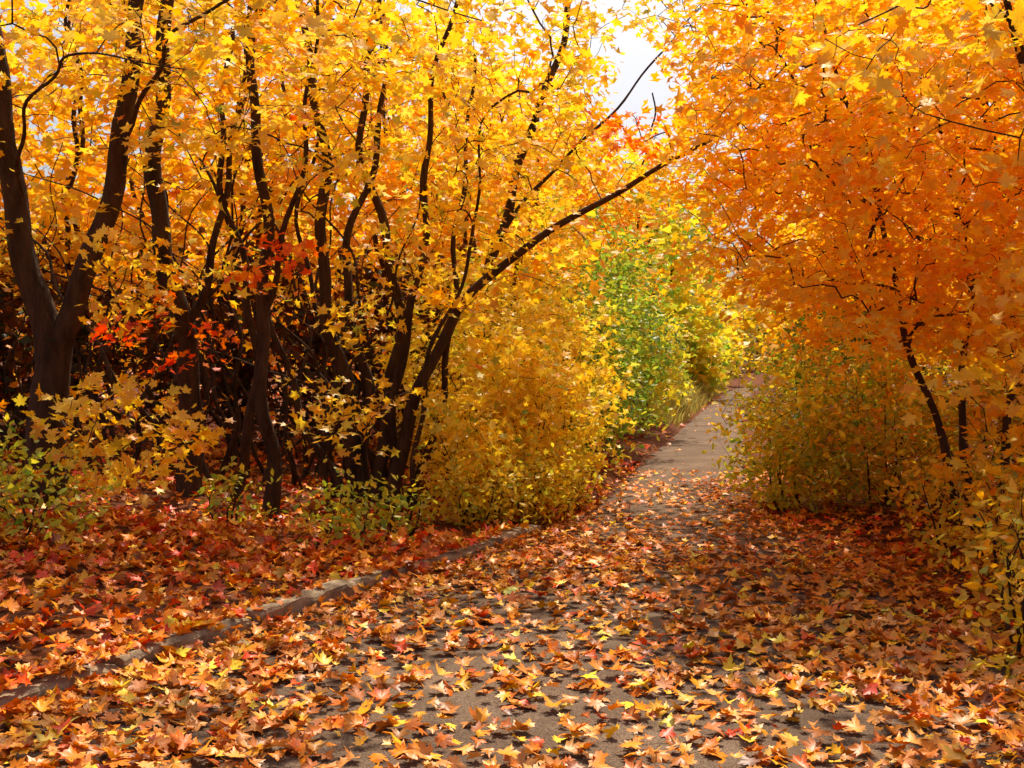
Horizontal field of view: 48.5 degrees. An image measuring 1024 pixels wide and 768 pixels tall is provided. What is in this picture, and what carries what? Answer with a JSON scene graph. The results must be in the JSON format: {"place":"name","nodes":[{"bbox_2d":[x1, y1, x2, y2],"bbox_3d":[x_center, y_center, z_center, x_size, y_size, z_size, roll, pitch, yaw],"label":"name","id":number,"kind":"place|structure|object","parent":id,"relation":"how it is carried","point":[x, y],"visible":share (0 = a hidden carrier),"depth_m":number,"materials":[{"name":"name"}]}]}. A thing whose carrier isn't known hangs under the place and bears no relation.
{"place":"outdoors","nodes":[
{"label":"outdoors","id":0,"kind":"place"},
{"bbox_2d":[0,362,1020,690],"bbox_3d":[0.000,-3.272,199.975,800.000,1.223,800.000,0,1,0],"label":"ground","id":1,"kind":"structure","parent":0,"point":[40,650],"depth_m":9.87,"materials":[{"name":"brown soil"}]},
{"bbox_2d":[0,246,34,402],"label":"dark undergrowth shrub","id":2,"kind":"object","parent":1,"relation":"on","point":[21,360],"visible":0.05,"depth_m":15.41,"materials":[{"name":"brown plant"}]},
{"bbox_2d":[0,413,50,524],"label":"green plant","id":3,"kind":"object","parent":1,"relation":"on","point":[23,452],"visible":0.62,"depth_m":8.30,"materials":[{"name":"green plant"}]},
{"bbox_2d":[0,252,56,420],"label":"dark undergrowth shrub","id":4,"kind":"object","parent":1,"relation":"on","point":[9,310],"visible":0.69,"depth_m":13.60,"materials":[{"name":"brown plant"}]},
{"bbox_2d":[0,1,102,378],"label":"maple tree","id":5,"kind":"object","parent":1,"relation":"on","point":[21,73],"visible":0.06,"depth_m":18.81,"materials":[{"name":"yellow plant"}]},
{"bbox_2d":[0,440,120,543],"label":"green plant","id":6,"kind":"object","parent":1,"relation":"on","point":[19,518],"visible":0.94,"depth_m":7.89,"materials":[{"name":"green plant"}]},
{"bbox_2d":[0,217,171,440],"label":"dark undergrowth shrub","id":7,"kind":"object","parent":1,"relation":"on","point":[84,334],"visible":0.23,"depth_m":14.77,"materials":[{"name":"brown plant"}]},
{"bbox_2d":[0,0,248,436],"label":"maple tree","id":8,"kind":"object","parent":1,"relation":"on","point":[59,175],"visible":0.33,"depth_m":14.85,"materials":[{"name":"yellow plant"}]},
{"bbox_2d":[1,0,318,407],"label":"maple tree","id":9,"kind":"object","parent":1,"relation":"on","point":[86,216],"visible":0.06,"depth_m":19.24,"materials":[{"name":"yellow plant"}]},
{"bbox_2d":[82,226,251,443],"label":"dark undergrowth shrub","id":10,"kind":"object","parent":1,"relation":"on","point":[164,339],"visible":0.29,"depth_m":15.33,"materials":[{"name":"brown plant"}]},
{"bbox_2d":[0,0,406,500],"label":"maple tree","id":11,"kind":"object","parent":1,"relation":"on","point":[185,335],"visible":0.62,"depth_m":10.41,"materials":[{"name":"yellow plant"}]},
{"bbox_2d":[28,0,400,446],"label":"maple tree","id":12,"kind":"object","parent":1,"relation":"on","point":[286,95],"visible":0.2,"depth_m":14.80,"materials":[{"name":"yellow plant"}]},
{"bbox_2d":[192,456,281,526],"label":"green plant","id":13,"kind":"object","parent":1,"relation":"on","point":[213,500],"visible":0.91,"depth_m":9.29,"materials":[{"name":"green plant"}]},
{"bbox_2d":[0,44,482,491],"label":"undergrowth thicket","id":14,"kind":"object","parent":1,"relation":"on","point":[231,450],"visible":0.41,"depth_m":12.29,"materials":[{"name":"brown plant"}]},
{"bbox_2d":[0,0,508,514],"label":"maple tree","id":15,"kind":"object","parent":1,"relation":"on","point":[52,410],"visible":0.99,"depth_m":8.91,"materials":[{"name":"yellow plant"}]},
{"bbox_2d":[0,524,541,708],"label":"kerb","id":16,"kind":"structure","parent":1,"relation":"on","point":[333,589],"depth_m":6.18,"materials":[{"name":"concrete"}]},
{"bbox_2d":[187,206,379,450],"bbox_3d":[-3.008,-0.719,14.877,2.715,3.275,2.403,0,1,0],"label":"dark undergrowth shrub","id":17,"kind":"object","parent":1,"relation":"on","point":[245,378],"visible":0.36,"depth_m":14.75,"materials":[{"name":"brown plant"}]},
{"bbox_2d":[98,0,483,520],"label":"maple tree","id":18,"kind":"object","parent":1,"relation":"on","point":[264,303],"visible":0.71,"depth_m":9.91,"materials":[{"name":"yellow plant"}]},
{"bbox_2d":[167,0,473,406],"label":"maple tree","id":19,"kind":"object","parent":1,"relation":"on","point":[358,238],"visible":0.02,"depth_m":19.44,"materials":[{"name":"yellow plant"}]},
{"bbox_2d":[281,455,399,547],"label":"green plant","id":20,"kind":"object","parent":1,"relation":"on","point":[357,527],"visible":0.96,"depth_m":8.63,"materials":[{"name":"green plant"}]},
{"bbox_2d":[279,249,458,447],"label":"dark undergrowth shrub","id":21,"kind":"object","parent":1,"relation":"on","point":[342,319],"visible":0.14,"depth_m":15.16,"materials":[{"name":"brown plant"}]},
{"bbox_2d":[207,0,533,441],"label":"maple tree","id":22,"kind":"object","parent":1,"relation":"on","point":[370,204],"visible":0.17,"depth_m":15.60,"materials":[{"name":"yellow plant"}]},
{"bbox_2d":[342,471,446,541],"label":"green plant","id":23,"kind":"object","parent":1,"relation":"on","point":[404,503],"visible":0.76,"depth_m":9.22,"materials":[{"name":"green plant"}]},
{"bbox_2d":[110,0,766,516],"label":"multi stemmed maple tree","id":24,"kind":"object","parent":1,"relation":"on","point":[356,434],"visible":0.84,"depth_m":10.20,"materials":[{"name":"yellow plant"}]},
{"bbox_2d":[362,241,550,454],"bbox_3d":[-0.761,-0.396,14.839,2.588,2.996,2.155,0,1,0],"label":"dark undergrowth shrub","id":25,"kind":"object","parent":1,"relation":"on","point":[424,318],"visible":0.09,"depth_m":14.71,"materials":[{"name":"brown plant"}]},
{"bbox_2d":[373,253,562,493],"bbox_3d":[-0.451,-0.075,11.547,2.002,2.514,1.986,0,1,0],"label":"yellow shrub","id":26,"kind":"object","parent":1,"relation":"on","point":[463,344],"visible":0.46,"depth_m":11.40,"materials":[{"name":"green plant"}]},
{"bbox_2d":[369,248,574,468],"bbox_3d":[-0.479,-0.223,13.399,2.316,2.765,2.319,1,2,39],"label":"yellow shrub","id":27,"kind":"object","parent":1,"relation":"on","point":[502,284],"visible":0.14,"depth_m":13.21,"materials":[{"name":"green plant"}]},
{"bbox_2d":[410,349,540,524],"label":"yellow shrub","id":28,"kind":"object","parent":1,"relation":"on","point":[493,441],"visible":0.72,"depth_m":10.11,"materials":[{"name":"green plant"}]},
{"bbox_2d":[351,9,601,411],"bbox_3d":[-0.761,-3.164,20.982,4.406,7.553,4.493,-1,1,-32],"label":"maple tree","id":29,"kind":"object","parent":1,"relation":"on","point":[486,199],"visible":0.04,"depth_m":20.64,"materials":[{"name":"yellow plant"}]},
{"bbox_2d":[423,445,551,533],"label":"green plant","id":30,"kind":"object","parent":1,"relation":"on","point":[472,510],"visible":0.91,"depth_m":9.67,"materials":[{"name":"green plant"}]},
{"bbox_2d":[386,38,613,389],"bbox_3d":[-0.245,-2.153,17.148,3.635,6.227,3.656,0,1,0],"label":"maple tree","id":31,"kind":"object","parent":1,"relation":"on","point":[594,245],"visible":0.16,"depth_m":16.82,"materials":[{"name":"yellow plant"}]},
{"bbox_2d":[0,144,1019,399],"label":"distant trees","id":32,"kind":"object","parent":1,"relation":"on","point":[720,342],"visible":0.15,"depth_m":44.35,"materials":[{"name":"yellow plant"}]},
{"bbox_2d":[0,365,1023,767],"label":"fallen leaves","id":33,"kind":"object","parent":1,"relation":"on","point":[50,707],"visible":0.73,"depth_m":5.99,"materials":[{"name":"orange plant"}]},
{"bbox_2d":[438,312,617,502],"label":"yellow shrub","id":34,"kind":"object","parent":1,"relation":"on","point":[563,387],"visible":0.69,"depth_m":10.94,"materials":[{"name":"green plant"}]},
{"bbox_2d":[488,434,602,526],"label":"green plant","id":35,"kind":"object","parent":1,"relation":"on","point":[555,500],"visible":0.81,"depth_m":10.20,"materials":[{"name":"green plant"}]},
{"bbox_2d":[460,243,638,488],"bbox_3d":[0.389,-0.100,12.635,2.082,2.909,2.273,0,1,0],"label":"yellow shrub","id":36,"kind":"object","parent":1,"relation":"on","point":[527,316],"visible":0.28,"depth_m":12.33,"materials":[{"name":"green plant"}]},
{"bbox_2d":[460,144,646,362],"bbox_3d":[0.550,-2.367,23.874,4.558,5.958,4.370,-1,1,-32],"label":"maple tree","id":37,"kind":"object","parent":1,"relation":"on","point":[586,191],"visible":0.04,"depth_m":23.22,"materials":[{"name":"yellow plant"}]},
{"bbox_2d":[489,246,651,478],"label":"yellow shrub","id":38,"kind":"object","parent":1,"relation":"on","point":[601,309],"visible":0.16,"depth_m":13.89,"materials":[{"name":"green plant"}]},
{"bbox_2d":[485,150,655,401],"bbox_3d":[0.724,-1.593,19.881,3.417,5.239,3.153,0,1,0],"label":"green shrub","id":39,"kind":"object","parent":1,"relation":"on","point":[608,231],"visible":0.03,"depth_m":19.59,"materials":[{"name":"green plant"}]},
{"bbox_2d":[531,423,613,507],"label":"green plant","id":40,"kind":"object","parent":1,"relation":"on","point":[583,451],"visible":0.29,"depth_m":11.46,"materials":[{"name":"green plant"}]},
{"bbox_2d":[368,0,784,457],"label":"maple tree","id":41,"kind":"object","parent":1,"relation":"on","point":[510,206],"visible":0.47,"depth_m":13.95,"materials":[{"name":"yellow plant"}]},
{"bbox_2d":[513,142,672,357],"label":"maple tree","id":42,"kind":"object","parent":1,"relation":"on","point":[652,240],"visible":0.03,"depth_m":27.50,"materials":[{"name":"yellow plant"}]},
{"bbox_2d":[520,237,675,461],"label":"green shrub","id":43,"kind":"object","parent":1,"relation":"on","point":[614,299],"visible":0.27,"depth_m":15.99,"materials":[{"name":"green plant"}]},
{"bbox_2d":[534,215,685,443],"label":"green shrub","id":44,"kind":"object","parent":1,"relation":"on","point":[620,268],"visible":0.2,"depth_m":18.14,"materials":[{"name":"green plant"}]},
{"bbox_2d":[531,55,700,405],"bbox_3d":[2.157,-3.126,24.448,3.989,7.693,3.784,0,1,0],"label":"maple tree","id":45,"kind":"object","parent":1,"relation":"on","point":[618,169],"visible":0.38,"depth_m":24.08,"materials":[{"name":"yellow plant"}]},
{"bbox_2d":[582,240,697,438],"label":"green shrub","id":46,"kind":"object","parent":1,"relation":"on","point":[651,346],"visible":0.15,"depth_m":21.07,"materials":[{"name":"green plant"}]},
{"bbox_2d":[609,294,688,426],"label":"yellow green shrub","id":47,"kind":"object","parent":1,"relation":"on","point":[671,393],"visible":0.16,"depth_m":24.02,"materials":[{"name":"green plant"}]},
{"bbox_2d":[645,307,702,407],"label":"yellow green shrub","id":48,"kind":"object","parent":1,"relation":"on","point":[680,383],"visible":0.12,"depth_m":29.06,"materials":[{"name":"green plant"}]},
{"bbox_2d":[635,374,722,427],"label":"tall grass","id":49,"kind":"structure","parent":1,"relation":"on","point":[699,397],"depth_m":31.30,"materials":[{"name":"yellow plant"}]},
{"bbox_2d":[680,0,894,452],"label":"maple tree","id":50,"kind":"object","parent":1,"relation":"on","point":[730,157],"depth_m":15.41,"materials":[{"name":"orange plant"}]},
{"bbox_2d":[701,342,889,514],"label":"olive shrub","id":51,"kind":"object","parent":1,"relation":"on","point":[776,433],"visible":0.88,"depth_m":11.17,"materials":[{"name":"yellow plant"}]},
{"bbox_2d":[623,0,1023,540],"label":"maple tree","id":52,"kind":"object","parent":1,"relation":"on","point":[836,177],"visible":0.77,"depth_m":8.35,"materials":[{"name":"orange plant"}]},
{"bbox_2d":[729,269,928,484],"bbox_3d":[3.736,-0.071,13.313,2.130,2.849,2.709,1,1,35],"label":"olive shrub","id":53,"kind":"object","parent":1,"relation":"on","point":[795,348],"visible":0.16,"depth_m":13.10,"materials":[{"name":"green plant"}]},
{"bbox_2d":[748,183,924,401],"bbox_3d":[5.176,-1.164,17.727,2.946,4.450,3.056,0,1,0],"label":"maple tree","id":54,"kind":"object","parent":1,"relation":"on","point":[783,333],"visible":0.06,"depth_m":17.73,"materials":[{"name":"orange plant"}]},
{"bbox_2d":[668,0,1023,490],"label":"maple tree","id":55,"kind":"object","parent":1,"relation":"on","point":[687,228],"visible":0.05,"depth_m":11.98,"materials":[{"name":"orange plant"}]},
{"bbox_2d":[762,185,952,398],"bbox_3d":[9.218,-2.928,29.981,4.925,7.220,5.073,0,1,0],"label":"maple tree","id":56,"kind":"object","parent":1,"relation":"on","point":[816,296],"depth_m":30.12,"materials":[{"name":"orange plant"}]},
{"bbox_2d":[773,122,994,430],"bbox_3d":[7.073,-2.111,22.015,4.200,6.205,4.099,0,1,0],"label":"maple tree","id":57,"kind":"object","parent":1,"relation":"on","point":[795,232],"visible":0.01,"depth_m":21.85,"materials":[{"name":"orange plant"}]},
{"bbox_2d":[777,341,997,515],"bbox_3d":[3.635,0.439,10.963,2.053,1.879,1.810,0,1,0],"label":"olive shrub","id":58,"kind":"object","parent":1,"relation":"on","point":[880,439],"visible":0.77,"depth_m":10.73,"materials":[{"name":"yellow plant"}]},
{"bbox_2d":[784,0,1023,506],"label":"maple tree","id":59,"kind":"object","parent":1,"relation":"on","point":[996,46],"visible":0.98,"depth_m":6.76,"materials":[{"name":"orange plant"}]},
{"bbox_2d":[819,21,1023,460],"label":"maple tree","id":60,"kind":"object","parent":1,"relation":"on","point":[988,217],"visible":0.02,"depth_m":14.43,"materials":[{"name":"orange plant"}]},
{"bbox_2d":[852,314,1012,485],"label":"olive shrub","id":61,"kind":"object","parent":1,"relation":"on","point":[978,380],"visible":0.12,"depth_m":12.11,"materials":[{"name":"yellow plant"}]},
{"bbox_2d":[849,34,1016,393],"bbox_3d":[7.764,-3.206,17.909,5.569,8.212,5.752,0,1,0],"label":"maple tree","id":62,"kind":"object","parent":1,"relation":"on","point":[926,237],"depth_m":18.19,"materials":[{"name":"orange plant"}]},
{"bbox_2d":[872,427,1023,565],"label":"roadside shrub","id":63,"kind":"object","parent":1,"relation":"on","point":[936,531],"visible":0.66,"depth_m":8.64,"materials":[{"name":"yellow plant"}]},
{"bbox_2d":[903,338,1023,525],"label":"olive shrub","id":64,"kind":"object","parent":1,"relation":"on","point":[971,410],"visible":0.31,"depth_m":9.91,"materials":[{"name":"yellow plant"}]},
{"bbox_2d":[928,452,1023,586],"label":"roadside shrub","id":65,"kind":"object","parent":1,"relation":"on","point":[969,513],"visible":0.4,"depth_m":7.28,"materials":[{"name":"yellow plant"}]},
{"bbox_2d":[932,458,1023,678],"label":"roadside shrub","id":66,"kind":"object","parent":1,"relation":"on","point":[1003,579],"visible":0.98,"depth_m":5.63,"materials":[{"name":"yellow plant"}]},
{"bbox_2d":[938,446,1023,632],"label":"roadside shrub","id":67,"kind":"object","parent":1,"relation":"on","point":[976,577],"visible":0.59,"depth_m":6.45,"materials":[{"name":"yellow plant"}]},
{"bbox_2d":[0,388,1023,767],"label":"path","id":68,"kind":"structure","parent":0,"point":[690,440],"depth_m":5.30,"materials":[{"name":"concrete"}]},
{"bbox_2d":[0,0,1023,361],"label":"sky","id":69,"kind":"structure","parent":0,"point":[639,53],"materials":[{"name":"white"}]}
]}

